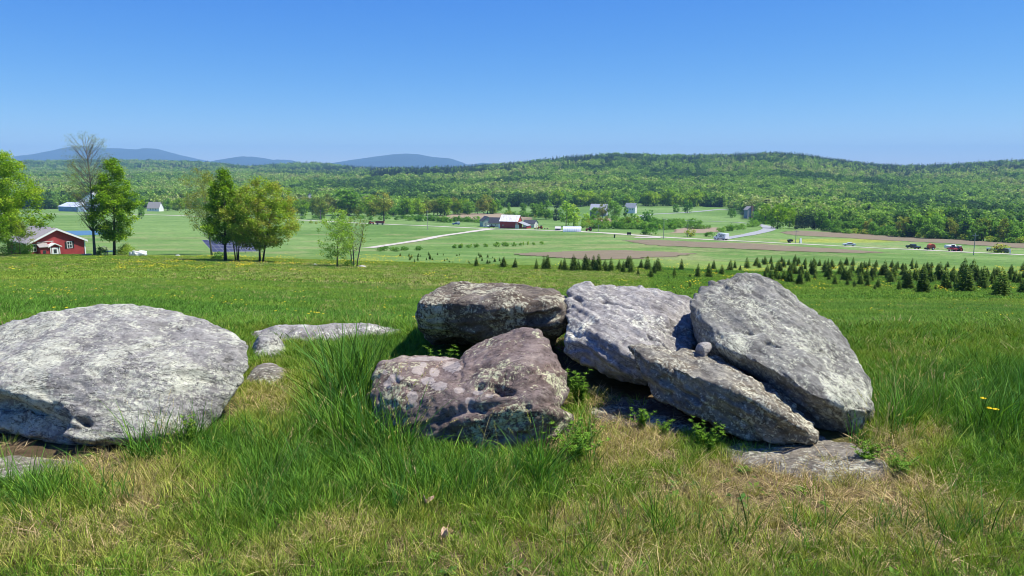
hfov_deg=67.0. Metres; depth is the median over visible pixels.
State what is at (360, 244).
tree
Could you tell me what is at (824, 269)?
young fir
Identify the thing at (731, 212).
round tree
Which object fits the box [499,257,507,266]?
young fir
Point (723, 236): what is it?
box truck
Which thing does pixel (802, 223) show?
spruce tree
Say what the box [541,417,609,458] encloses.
leafy weed
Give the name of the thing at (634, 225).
bush
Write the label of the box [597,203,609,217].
elm tree
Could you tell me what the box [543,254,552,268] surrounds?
young fir
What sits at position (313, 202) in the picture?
pale tree
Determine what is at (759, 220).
bush
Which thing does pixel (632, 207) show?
pale house
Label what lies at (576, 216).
lime green tree
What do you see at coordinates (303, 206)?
maple tree
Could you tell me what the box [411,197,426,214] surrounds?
maple tree
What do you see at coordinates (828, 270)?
young fir
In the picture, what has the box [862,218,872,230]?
pale tree
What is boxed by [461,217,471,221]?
bush
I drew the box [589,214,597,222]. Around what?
broadleaf tree
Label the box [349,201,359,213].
pale tree
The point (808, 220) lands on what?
spruce tree
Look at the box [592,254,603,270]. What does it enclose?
young fir
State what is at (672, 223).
bush
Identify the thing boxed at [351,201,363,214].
maple tree
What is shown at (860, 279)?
young fir
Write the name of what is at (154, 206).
cottage
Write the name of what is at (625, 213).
slim tree
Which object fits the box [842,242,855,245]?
car
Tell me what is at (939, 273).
young fir
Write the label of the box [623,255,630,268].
young fir
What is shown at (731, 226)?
bush
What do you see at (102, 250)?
shrub
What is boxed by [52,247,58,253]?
door
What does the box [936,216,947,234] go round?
slim tree
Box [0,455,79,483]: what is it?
bedrock ledge
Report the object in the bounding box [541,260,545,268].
young fir
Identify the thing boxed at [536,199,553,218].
broadleaf tree
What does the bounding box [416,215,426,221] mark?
bush
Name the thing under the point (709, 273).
young fir
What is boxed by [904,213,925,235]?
broadleaf tree
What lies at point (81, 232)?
pond
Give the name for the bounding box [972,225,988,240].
broadleaf tree
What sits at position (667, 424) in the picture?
leafy weed
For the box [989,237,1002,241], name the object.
bush
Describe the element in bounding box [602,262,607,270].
young fir
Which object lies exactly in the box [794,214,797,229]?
spruce tree
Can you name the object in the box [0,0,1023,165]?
sky
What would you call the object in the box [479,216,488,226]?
farmhouse
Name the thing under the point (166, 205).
broadleaf tree
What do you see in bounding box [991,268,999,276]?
young fir
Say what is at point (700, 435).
leafy weed
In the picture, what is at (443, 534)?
dead leaf
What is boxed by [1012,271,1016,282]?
young fir
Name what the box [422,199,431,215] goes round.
pale tree
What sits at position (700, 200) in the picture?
maple tree
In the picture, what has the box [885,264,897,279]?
young fir
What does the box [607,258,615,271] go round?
young fir
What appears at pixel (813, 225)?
spruce tree
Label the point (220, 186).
upright tree
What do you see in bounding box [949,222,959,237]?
pale tree
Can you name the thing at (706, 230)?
fallow field
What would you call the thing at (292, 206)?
maple tree
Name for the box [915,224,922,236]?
broadleaf tree
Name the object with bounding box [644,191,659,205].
maple tree
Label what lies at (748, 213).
weathered house
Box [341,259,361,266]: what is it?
shrub
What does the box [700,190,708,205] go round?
maple tree
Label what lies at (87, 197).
white barn
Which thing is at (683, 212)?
farm track
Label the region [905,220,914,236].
pine tree
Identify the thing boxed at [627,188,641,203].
broadleaf tree
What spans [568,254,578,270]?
young fir
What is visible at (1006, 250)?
car
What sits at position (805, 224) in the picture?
spruce tree
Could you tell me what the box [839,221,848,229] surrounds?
broadleaf tree
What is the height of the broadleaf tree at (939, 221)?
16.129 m
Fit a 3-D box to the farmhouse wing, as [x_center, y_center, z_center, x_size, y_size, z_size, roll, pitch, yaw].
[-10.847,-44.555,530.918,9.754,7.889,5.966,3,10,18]
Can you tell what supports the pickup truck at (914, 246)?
on the ground at (164, 231)
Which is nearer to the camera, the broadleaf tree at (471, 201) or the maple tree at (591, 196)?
the broadleaf tree at (471, 201)
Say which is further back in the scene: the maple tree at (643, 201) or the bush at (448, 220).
the maple tree at (643, 201)
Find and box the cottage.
[147,202,163,210]
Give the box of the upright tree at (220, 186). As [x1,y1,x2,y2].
[197,166,245,260]
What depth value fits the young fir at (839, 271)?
124.99 m
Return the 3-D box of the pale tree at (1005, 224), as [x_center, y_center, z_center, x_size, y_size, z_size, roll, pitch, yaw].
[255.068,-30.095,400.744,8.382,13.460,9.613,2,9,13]
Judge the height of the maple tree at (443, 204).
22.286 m
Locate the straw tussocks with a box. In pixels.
[214,260,636,289]
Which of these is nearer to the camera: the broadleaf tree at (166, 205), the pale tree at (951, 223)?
the pale tree at (951, 223)
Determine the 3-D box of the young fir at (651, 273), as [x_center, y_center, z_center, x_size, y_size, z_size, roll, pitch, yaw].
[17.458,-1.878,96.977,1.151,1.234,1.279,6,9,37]
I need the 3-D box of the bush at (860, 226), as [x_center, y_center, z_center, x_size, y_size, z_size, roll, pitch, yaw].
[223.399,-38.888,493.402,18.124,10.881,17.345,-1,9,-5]
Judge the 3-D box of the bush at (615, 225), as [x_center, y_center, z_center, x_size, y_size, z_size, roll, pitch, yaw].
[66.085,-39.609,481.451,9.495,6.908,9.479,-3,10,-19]
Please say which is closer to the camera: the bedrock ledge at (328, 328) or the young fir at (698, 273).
the bedrock ledge at (328, 328)
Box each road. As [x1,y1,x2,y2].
[131,214,1023,254]
[693,220,775,238]
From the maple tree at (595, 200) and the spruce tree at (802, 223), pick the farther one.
the maple tree at (595, 200)
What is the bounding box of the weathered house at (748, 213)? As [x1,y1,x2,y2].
[743,206,754,218]
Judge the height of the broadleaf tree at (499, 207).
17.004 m
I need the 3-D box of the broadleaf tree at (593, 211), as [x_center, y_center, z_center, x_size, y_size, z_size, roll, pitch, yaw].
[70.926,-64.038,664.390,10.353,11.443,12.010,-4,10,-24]
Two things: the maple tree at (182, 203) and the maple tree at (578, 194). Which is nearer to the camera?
the maple tree at (182, 203)
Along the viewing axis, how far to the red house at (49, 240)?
142.45 m
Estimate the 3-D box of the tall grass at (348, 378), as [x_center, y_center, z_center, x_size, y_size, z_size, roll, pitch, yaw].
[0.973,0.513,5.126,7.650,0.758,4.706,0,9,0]
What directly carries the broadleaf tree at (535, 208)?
on the ground at (164, 231)
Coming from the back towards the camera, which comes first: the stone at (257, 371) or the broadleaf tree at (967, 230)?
the broadleaf tree at (967, 230)
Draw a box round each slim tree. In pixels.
[623,206,629,217]
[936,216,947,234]
[971,221,978,236]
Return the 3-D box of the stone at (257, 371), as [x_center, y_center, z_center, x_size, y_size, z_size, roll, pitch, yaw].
[-1.885,0.714,5.941,0.302,0.223,0.577,-2,9,-13]
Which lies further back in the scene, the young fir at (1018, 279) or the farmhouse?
the farmhouse
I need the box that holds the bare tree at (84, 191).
[59,131,112,254]
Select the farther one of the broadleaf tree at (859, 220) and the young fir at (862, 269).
the broadleaf tree at (859, 220)
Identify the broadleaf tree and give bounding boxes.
[137,206,146,218]
[163,197,171,209]
[197,196,210,210]
[306,200,316,214]
[314,201,329,212]
[334,188,365,215]
[388,198,397,215]
[392,199,410,215]
[461,201,475,214]
[465,198,476,213]
[494,198,503,211]
[519,202,526,211]
[529,203,539,216]
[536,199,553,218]
[558,190,573,204]
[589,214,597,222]
[590,207,599,218]
[606,200,622,218]
[616,194,627,206]
[623,218,632,227]
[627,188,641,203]
[814,210,828,229]
[832,220,841,228]
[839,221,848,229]
[852,217,863,231]
[868,221,878,234]
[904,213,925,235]
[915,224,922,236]
[919,218,938,237]
[923,213,947,237]
[955,215,975,237]
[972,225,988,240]
[982,218,998,239]
[990,222,1005,239]
[1004,219,1023,242]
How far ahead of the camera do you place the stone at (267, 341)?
6.61 m
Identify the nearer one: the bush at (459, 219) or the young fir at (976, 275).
the young fir at (976, 275)
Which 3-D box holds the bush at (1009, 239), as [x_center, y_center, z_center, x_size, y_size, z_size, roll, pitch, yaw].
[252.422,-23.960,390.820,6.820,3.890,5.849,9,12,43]
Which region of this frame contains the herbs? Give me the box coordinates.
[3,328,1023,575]
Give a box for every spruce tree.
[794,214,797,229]
[796,212,800,227]
[800,211,804,228]
[803,209,807,228]
[806,211,810,227]
[811,213,816,229]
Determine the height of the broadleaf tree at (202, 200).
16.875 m
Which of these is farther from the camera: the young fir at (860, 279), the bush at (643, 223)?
the bush at (643, 223)
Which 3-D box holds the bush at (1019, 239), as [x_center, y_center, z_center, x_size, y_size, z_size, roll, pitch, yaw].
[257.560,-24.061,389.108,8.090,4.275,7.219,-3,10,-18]
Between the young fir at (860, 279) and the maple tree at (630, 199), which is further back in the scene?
the maple tree at (630, 199)
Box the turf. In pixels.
[0,310,1023,575]
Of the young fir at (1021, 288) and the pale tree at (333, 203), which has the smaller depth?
the young fir at (1021, 288)
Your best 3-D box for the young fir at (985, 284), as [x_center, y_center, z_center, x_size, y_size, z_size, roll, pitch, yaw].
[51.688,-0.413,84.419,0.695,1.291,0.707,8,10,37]
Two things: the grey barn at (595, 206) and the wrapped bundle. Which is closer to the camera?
the wrapped bundle
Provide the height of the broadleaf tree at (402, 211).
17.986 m
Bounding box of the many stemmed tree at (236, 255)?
[220,203,250,259]
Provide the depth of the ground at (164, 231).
201.66 m
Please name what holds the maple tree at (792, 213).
on the ground at (164, 231)
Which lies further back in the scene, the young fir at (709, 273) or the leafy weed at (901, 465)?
the young fir at (709, 273)
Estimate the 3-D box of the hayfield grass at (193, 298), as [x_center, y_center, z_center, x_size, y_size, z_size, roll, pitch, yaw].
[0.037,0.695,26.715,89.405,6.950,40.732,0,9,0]
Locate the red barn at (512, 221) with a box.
[499,215,530,228]
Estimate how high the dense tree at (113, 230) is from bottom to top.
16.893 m
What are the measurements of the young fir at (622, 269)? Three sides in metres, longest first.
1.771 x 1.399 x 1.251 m
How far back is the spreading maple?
110.36 m
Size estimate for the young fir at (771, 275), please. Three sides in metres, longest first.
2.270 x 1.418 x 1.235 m
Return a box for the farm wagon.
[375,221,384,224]
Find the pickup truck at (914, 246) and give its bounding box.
[905,244,920,248]
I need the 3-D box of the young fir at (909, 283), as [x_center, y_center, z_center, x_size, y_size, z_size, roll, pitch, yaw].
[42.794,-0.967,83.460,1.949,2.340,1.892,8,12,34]
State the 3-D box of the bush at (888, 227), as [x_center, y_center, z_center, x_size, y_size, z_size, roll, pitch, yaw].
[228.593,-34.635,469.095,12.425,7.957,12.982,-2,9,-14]
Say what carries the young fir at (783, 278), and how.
on the ground at (164, 231)
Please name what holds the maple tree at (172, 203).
on the ground at (164, 231)
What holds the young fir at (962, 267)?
on the ground at (164, 231)
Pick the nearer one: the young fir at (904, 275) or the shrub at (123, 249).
the young fir at (904, 275)
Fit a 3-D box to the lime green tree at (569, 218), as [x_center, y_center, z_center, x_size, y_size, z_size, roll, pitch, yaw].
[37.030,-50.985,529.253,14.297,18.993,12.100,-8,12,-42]
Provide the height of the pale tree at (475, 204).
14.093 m
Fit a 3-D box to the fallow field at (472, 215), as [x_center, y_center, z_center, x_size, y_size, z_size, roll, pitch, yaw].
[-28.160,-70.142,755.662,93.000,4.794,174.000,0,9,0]
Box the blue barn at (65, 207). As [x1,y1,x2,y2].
[58,202,96,211]
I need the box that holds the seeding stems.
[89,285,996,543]
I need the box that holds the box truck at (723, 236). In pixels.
[713,233,728,239]
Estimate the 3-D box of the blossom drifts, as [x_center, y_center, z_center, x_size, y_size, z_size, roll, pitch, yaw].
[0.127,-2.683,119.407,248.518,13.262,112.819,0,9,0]
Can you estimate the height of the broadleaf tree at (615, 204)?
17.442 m
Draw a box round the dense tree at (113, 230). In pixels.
[84,157,146,254]
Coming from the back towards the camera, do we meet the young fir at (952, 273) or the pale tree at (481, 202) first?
the pale tree at (481, 202)
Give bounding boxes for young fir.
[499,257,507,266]
[511,258,517,267]
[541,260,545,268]
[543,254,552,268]
[561,257,568,269]
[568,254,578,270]
[581,256,592,270]
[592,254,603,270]
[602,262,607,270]
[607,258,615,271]
[615,260,621,269]
[619,261,626,272]
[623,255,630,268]
[627,263,634,272]
[643,256,651,269]
[647,269,653,277]
[652,261,656,273]
[654,258,663,270]
[679,259,683,269]
[695,264,701,276]
[704,263,712,276]
[719,265,724,273]
[727,260,732,270]
[744,257,749,267]
[768,266,775,279]
[773,262,778,278]
[778,269,786,279]
[784,265,794,281]
[792,266,798,274]
[793,270,804,284]
[797,265,805,273]
[804,271,811,281]
[808,259,816,274]
[821,261,826,271]
[823,263,834,277]
[832,274,837,284]
[837,265,841,274]
[843,257,849,265]
[843,269,854,280]
[847,265,855,276]
[855,272,864,284]
[856,262,865,274]
[863,268,871,281]
[865,277,870,285]
[869,264,876,276]
[880,262,887,275]
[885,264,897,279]
[886,271,895,281]
[895,279,902,289]
[900,268,910,279]
[901,269,914,288]
[911,269,918,280]
[912,266,931,292]
[927,264,936,281]
[936,265,943,279]
[939,269,950,288]
[945,282,953,288]
[949,267,957,281]
[953,265,978,291]
[956,258,967,276]
[969,260,976,278]
[972,266,982,281]
[976,266,990,287]
[982,279,987,288]
[988,267,1013,295]
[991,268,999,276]
[1007,264,1013,273]
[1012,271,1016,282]
[1015,272,1021,282]
[1016,279,1023,292]
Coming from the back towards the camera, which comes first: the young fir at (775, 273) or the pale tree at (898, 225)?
the pale tree at (898, 225)
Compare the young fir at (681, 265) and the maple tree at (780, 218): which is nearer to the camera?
the young fir at (681, 265)
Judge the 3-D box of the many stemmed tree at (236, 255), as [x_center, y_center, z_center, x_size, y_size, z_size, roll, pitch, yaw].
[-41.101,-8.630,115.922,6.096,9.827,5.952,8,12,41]
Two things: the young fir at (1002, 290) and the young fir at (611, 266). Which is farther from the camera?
the young fir at (611, 266)
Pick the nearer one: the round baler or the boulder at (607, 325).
the boulder at (607, 325)
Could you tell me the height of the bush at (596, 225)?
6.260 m
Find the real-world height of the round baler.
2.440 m
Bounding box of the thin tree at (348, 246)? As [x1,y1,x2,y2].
[316,206,355,266]
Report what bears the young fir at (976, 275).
on the ground at (164, 231)
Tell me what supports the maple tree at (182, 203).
on the ground at (164, 231)
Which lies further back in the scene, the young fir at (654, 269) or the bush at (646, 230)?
the bush at (646, 230)
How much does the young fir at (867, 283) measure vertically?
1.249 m
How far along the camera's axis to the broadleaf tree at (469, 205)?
790.23 m
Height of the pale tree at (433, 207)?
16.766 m
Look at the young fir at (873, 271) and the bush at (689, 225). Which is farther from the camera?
the bush at (689, 225)
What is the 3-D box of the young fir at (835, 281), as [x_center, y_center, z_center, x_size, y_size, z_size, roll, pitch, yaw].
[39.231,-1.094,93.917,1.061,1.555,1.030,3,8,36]
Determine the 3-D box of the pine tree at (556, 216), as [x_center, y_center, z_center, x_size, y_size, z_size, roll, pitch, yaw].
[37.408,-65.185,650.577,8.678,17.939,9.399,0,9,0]
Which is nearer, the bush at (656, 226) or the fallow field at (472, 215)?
the bush at (656, 226)
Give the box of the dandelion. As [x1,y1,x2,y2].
[4,276,1000,415]
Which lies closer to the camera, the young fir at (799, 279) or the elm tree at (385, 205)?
the young fir at (799, 279)
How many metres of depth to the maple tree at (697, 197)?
996.27 m
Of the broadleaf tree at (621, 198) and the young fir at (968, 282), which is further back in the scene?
the broadleaf tree at (621, 198)
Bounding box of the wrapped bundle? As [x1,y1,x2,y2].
[135,250,146,255]
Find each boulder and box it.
[0,304,248,445]
[370,327,573,450]
[415,281,567,346]
[563,281,697,385]
[628,343,818,445]
[689,272,874,433]
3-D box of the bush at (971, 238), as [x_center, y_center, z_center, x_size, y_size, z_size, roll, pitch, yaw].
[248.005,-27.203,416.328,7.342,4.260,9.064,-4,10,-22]
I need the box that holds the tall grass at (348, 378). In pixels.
[0,294,1023,564]
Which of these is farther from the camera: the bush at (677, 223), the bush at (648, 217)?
the bush at (648, 217)
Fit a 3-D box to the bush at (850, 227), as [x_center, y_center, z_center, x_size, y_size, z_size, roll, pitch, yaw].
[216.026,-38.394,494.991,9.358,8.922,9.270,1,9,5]
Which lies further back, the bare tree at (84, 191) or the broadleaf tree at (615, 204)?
the broadleaf tree at (615, 204)
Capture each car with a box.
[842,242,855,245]
[993,248,1009,252]
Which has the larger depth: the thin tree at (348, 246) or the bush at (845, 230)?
the bush at (845, 230)
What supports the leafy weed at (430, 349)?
on the ground at (164, 231)
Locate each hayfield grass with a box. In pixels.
[0,253,1023,300]
[0,277,1023,358]
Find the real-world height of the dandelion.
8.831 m
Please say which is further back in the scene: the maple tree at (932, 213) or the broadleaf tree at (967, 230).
the maple tree at (932, 213)
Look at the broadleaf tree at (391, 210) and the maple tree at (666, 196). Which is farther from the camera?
the maple tree at (666, 196)
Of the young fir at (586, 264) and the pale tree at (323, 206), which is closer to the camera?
the young fir at (586, 264)
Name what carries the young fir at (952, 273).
on the ground at (164, 231)
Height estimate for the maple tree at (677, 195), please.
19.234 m
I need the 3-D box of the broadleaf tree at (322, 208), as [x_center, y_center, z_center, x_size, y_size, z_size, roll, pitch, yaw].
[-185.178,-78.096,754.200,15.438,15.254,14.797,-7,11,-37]
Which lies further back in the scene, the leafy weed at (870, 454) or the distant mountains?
the distant mountains
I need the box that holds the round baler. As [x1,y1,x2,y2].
[924,243,938,249]
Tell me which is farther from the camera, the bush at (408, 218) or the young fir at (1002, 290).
the bush at (408, 218)
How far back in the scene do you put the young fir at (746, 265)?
147.40 m
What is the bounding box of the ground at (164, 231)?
[0,199,1023,575]
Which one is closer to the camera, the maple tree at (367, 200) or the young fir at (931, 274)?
the young fir at (931, 274)
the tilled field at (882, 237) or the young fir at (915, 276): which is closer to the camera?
the young fir at (915, 276)
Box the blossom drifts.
[12,253,1018,291]
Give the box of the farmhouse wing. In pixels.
[488,217,499,226]
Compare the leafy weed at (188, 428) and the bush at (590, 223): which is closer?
the leafy weed at (188, 428)
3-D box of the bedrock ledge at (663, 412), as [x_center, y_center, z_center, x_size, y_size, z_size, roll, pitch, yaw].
[0.859,0.871,5.073,0.753,0.165,0.679,3,9,16]
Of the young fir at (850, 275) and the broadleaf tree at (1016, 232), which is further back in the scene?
the broadleaf tree at (1016, 232)
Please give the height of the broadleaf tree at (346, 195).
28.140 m
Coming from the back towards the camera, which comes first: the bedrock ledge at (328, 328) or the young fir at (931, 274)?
the young fir at (931, 274)
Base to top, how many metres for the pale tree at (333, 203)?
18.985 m
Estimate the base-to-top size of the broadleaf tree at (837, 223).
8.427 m
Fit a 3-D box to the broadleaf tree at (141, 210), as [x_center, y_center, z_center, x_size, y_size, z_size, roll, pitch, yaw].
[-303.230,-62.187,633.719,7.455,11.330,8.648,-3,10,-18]
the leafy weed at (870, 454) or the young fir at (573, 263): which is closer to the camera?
the leafy weed at (870, 454)
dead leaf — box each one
[423,495,433,502]
[441,526,447,537]
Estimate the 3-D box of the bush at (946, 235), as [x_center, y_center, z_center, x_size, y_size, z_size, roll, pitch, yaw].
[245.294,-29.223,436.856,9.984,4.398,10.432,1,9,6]
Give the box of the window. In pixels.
[67,241,72,247]
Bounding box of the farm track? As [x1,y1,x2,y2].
[638,209,723,219]
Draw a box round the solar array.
[202,240,257,252]
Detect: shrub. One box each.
[0,237,31,254]
[12,243,34,253]
[96,245,107,254]
[112,242,138,254]
[211,251,223,258]
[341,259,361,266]
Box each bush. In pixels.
[403,215,412,220]
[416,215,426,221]
[442,216,453,222]
[452,215,460,221]
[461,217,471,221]
[469,216,479,222]
[584,220,597,227]
[591,220,603,228]
[602,221,609,228]
[610,217,629,227]
[611,219,622,228]
[625,220,638,228]
[636,221,648,228]
[640,209,654,222]
[640,227,657,234]
[647,222,658,229]
[668,221,676,228]
[673,221,685,227]
[684,228,696,236]
[686,223,695,228]
[725,223,735,230]
[756,214,769,223]
[822,218,836,230]
[841,228,853,233]
[845,221,856,229]
[848,219,879,232]
[868,230,879,234]
[880,224,895,235]
[888,229,905,236]
[938,232,956,238]
[965,235,980,240]
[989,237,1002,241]
[989,243,1011,252]
[1004,237,1018,242]
[1016,236,1023,242]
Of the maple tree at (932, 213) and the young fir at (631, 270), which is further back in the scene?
the maple tree at (932, 213)
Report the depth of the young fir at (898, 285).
81.27 m
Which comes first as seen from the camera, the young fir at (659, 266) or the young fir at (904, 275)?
the young fir at (904, 275)
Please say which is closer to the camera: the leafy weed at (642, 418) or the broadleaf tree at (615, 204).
the leafy weed at (642, 418)
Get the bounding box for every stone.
[246,363,286,383]
[252,332,284,358]
[695,342,711,356]
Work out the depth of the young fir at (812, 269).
122.48 m
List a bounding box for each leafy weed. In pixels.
[177,413,196,444]
[424,345,459,357]
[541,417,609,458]
[566,368,591,404]
[630,407,656,429]
[653,419,675,434]
[688,416,725,449]
[852,439,889,459]
[885,448,920,476]
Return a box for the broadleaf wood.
[0,152,1023,234]
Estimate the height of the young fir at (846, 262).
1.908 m
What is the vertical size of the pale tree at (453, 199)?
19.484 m
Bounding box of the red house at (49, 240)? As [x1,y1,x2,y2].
[8,225,87,253]
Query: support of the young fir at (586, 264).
on the ground at (164, 231)
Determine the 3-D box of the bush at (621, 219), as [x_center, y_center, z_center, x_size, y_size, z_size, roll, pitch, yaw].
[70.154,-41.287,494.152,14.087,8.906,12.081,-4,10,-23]
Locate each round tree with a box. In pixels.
[673,204,679,212]
[682,200,692,212]
[727,208,736,217]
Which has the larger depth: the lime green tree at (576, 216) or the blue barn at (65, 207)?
the blue barn at (65, 207)
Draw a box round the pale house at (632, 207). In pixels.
[625,203,637,212]
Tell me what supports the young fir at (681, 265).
on the ground at (164, 231)
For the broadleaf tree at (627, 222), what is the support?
on the ground at (164, 231)
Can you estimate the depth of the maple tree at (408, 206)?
743.06 m
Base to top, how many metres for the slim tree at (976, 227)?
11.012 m
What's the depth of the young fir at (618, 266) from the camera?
120.14 m
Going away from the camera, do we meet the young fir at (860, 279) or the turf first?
the turf
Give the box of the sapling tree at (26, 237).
[9,217,37,253]
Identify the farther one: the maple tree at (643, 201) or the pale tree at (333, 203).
the maple tree at (643, 201)
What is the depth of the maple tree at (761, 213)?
586.74 m
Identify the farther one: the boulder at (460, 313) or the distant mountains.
the distant mountains
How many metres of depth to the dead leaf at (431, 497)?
3.60 m
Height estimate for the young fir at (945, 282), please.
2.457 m
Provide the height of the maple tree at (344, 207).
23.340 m
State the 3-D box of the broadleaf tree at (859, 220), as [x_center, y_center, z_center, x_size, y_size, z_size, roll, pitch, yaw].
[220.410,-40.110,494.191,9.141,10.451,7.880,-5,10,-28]
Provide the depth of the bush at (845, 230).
478.57 m
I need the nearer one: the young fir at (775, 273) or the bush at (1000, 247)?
the young fir at (775, 273)
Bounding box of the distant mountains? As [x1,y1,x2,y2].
[4,146,491,167]
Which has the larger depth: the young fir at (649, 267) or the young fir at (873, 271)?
the young fir at (649, 267)
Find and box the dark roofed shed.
[523,220,537,227]
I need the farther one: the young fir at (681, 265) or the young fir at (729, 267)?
the young fir at (729, 267)
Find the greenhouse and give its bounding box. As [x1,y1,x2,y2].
[563,226,580,231]
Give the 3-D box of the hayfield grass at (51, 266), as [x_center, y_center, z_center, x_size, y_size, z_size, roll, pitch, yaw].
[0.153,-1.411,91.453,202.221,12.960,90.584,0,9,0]
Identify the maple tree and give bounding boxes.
[0,149,56,242]
[169,200,180,209]
[173,198,185,210]
[287,198,296,213]
[293,199,311,215]
[338,197,353,215]
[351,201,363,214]
[361,194,381,215]
[400,198,414,215]
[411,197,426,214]
[434,194,452,214]
[451,200,462,214]
[459,196,468,213]
[487,199,497,213]
[549,189,565,206]
[571,189,588,206]
[581,190,595,205]
[590,193,599,203]
[599,189,611,203]
[621,195,635,204]
[640,190,653,205]
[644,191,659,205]
[647,191,662,205]
[659,193,667,205]
[661,188,676,205]
[669,192,682,204]
[677,195,689,205]
[686,190,700,205]
[690,189,704,204]
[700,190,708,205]
[757,203,774,223]
[764,203,790,228]
[783,206,797,227]
[923,211,948,225]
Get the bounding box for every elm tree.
[368,190,396,220]
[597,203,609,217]
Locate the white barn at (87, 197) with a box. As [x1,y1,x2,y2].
[80,193,98,206]
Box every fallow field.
[435,213,532,219]
[671,227,717,232]
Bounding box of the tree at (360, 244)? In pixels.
[337,208,370,265]
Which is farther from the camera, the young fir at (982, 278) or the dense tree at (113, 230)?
the dense tree at (113, 230)
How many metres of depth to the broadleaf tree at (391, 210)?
774.34 m
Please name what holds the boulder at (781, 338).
on the ground at (164, 231)
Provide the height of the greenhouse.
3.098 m
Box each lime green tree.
[557,200,575,225]
[569,203,581,225]
[581,212,588,222]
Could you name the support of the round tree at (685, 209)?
on the ground at (164, 231)
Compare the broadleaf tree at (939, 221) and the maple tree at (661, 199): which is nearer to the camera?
the broadleaf tree at (939, 221)
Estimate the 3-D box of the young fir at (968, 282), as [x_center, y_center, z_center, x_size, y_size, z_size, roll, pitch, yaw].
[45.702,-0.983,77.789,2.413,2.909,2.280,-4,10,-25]
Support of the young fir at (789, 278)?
on the ground at (164, 231)
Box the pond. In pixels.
[66,230,98,234]
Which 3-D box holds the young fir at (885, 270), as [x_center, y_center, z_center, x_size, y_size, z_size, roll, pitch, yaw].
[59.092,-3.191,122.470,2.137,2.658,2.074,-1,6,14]
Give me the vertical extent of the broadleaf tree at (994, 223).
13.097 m
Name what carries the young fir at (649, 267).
on the ground at (164, 231)
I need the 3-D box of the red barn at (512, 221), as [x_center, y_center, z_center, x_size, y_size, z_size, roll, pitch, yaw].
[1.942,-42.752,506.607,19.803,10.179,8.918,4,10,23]
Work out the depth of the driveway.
351.99 m
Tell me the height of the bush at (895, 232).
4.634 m
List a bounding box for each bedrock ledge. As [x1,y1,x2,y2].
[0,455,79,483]
[251,323,397,340]
[592,395,700,433]
[721,435,890,483]
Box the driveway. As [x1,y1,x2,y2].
[363,229,491,247]
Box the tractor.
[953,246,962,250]
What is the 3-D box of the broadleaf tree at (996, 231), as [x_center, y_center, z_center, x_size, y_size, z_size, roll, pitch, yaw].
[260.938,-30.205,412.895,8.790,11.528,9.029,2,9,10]
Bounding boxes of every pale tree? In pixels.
[175,167,221,254]
[309,197,318,213]
[312,197,328,217]
[325,197,337,213]
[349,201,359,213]
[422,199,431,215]
[429,200,437,215]
[449,197,459,209]
[474,202,480,213]
[477,194,490,212]
[479,194,496,213]
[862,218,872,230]
[895,216,912,236]
[943,217,955,232]
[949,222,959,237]
[972,218,993,240]
[994,217,1012,241]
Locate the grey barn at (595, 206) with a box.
[590,204,608,215]
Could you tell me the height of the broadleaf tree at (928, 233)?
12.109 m
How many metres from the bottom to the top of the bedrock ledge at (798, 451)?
0.181 m
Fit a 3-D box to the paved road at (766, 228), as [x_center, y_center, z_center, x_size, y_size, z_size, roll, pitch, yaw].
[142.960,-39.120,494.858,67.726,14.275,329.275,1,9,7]
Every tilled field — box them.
[514,250,696,259]
[622,240,889,252]
[782,230,1023,247]
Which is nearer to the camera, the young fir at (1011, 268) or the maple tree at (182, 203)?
the young fir at (1011, 268)
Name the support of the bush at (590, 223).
on the ground at (164, 231)
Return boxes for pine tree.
[551,201,560,220]
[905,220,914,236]
[960,217,970,239]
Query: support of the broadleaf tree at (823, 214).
on the ground at (164, 231)
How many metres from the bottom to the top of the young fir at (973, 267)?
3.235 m
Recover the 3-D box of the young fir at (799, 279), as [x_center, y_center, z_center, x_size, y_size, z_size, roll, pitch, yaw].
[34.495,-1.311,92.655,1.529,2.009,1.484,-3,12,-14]
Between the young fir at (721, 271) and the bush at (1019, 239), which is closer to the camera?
the young fir at (721, 271)
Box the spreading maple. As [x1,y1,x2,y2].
[218,175,303,261]
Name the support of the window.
in the red house at (49, 240)
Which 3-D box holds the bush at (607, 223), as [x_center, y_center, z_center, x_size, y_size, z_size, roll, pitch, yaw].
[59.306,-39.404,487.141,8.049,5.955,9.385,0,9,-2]
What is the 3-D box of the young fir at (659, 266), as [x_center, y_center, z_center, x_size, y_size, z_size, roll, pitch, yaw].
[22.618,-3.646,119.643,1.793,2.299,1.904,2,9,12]
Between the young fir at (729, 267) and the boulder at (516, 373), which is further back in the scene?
the young fir at (729, 267)
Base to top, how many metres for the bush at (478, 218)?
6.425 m
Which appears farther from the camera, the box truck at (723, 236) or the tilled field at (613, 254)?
the box truck at (723, 236)
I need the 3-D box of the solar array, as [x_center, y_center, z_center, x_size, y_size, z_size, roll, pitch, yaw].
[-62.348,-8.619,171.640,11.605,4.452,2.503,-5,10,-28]
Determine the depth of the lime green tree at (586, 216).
536.45 m
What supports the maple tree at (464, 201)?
on the ground at (164, 231)

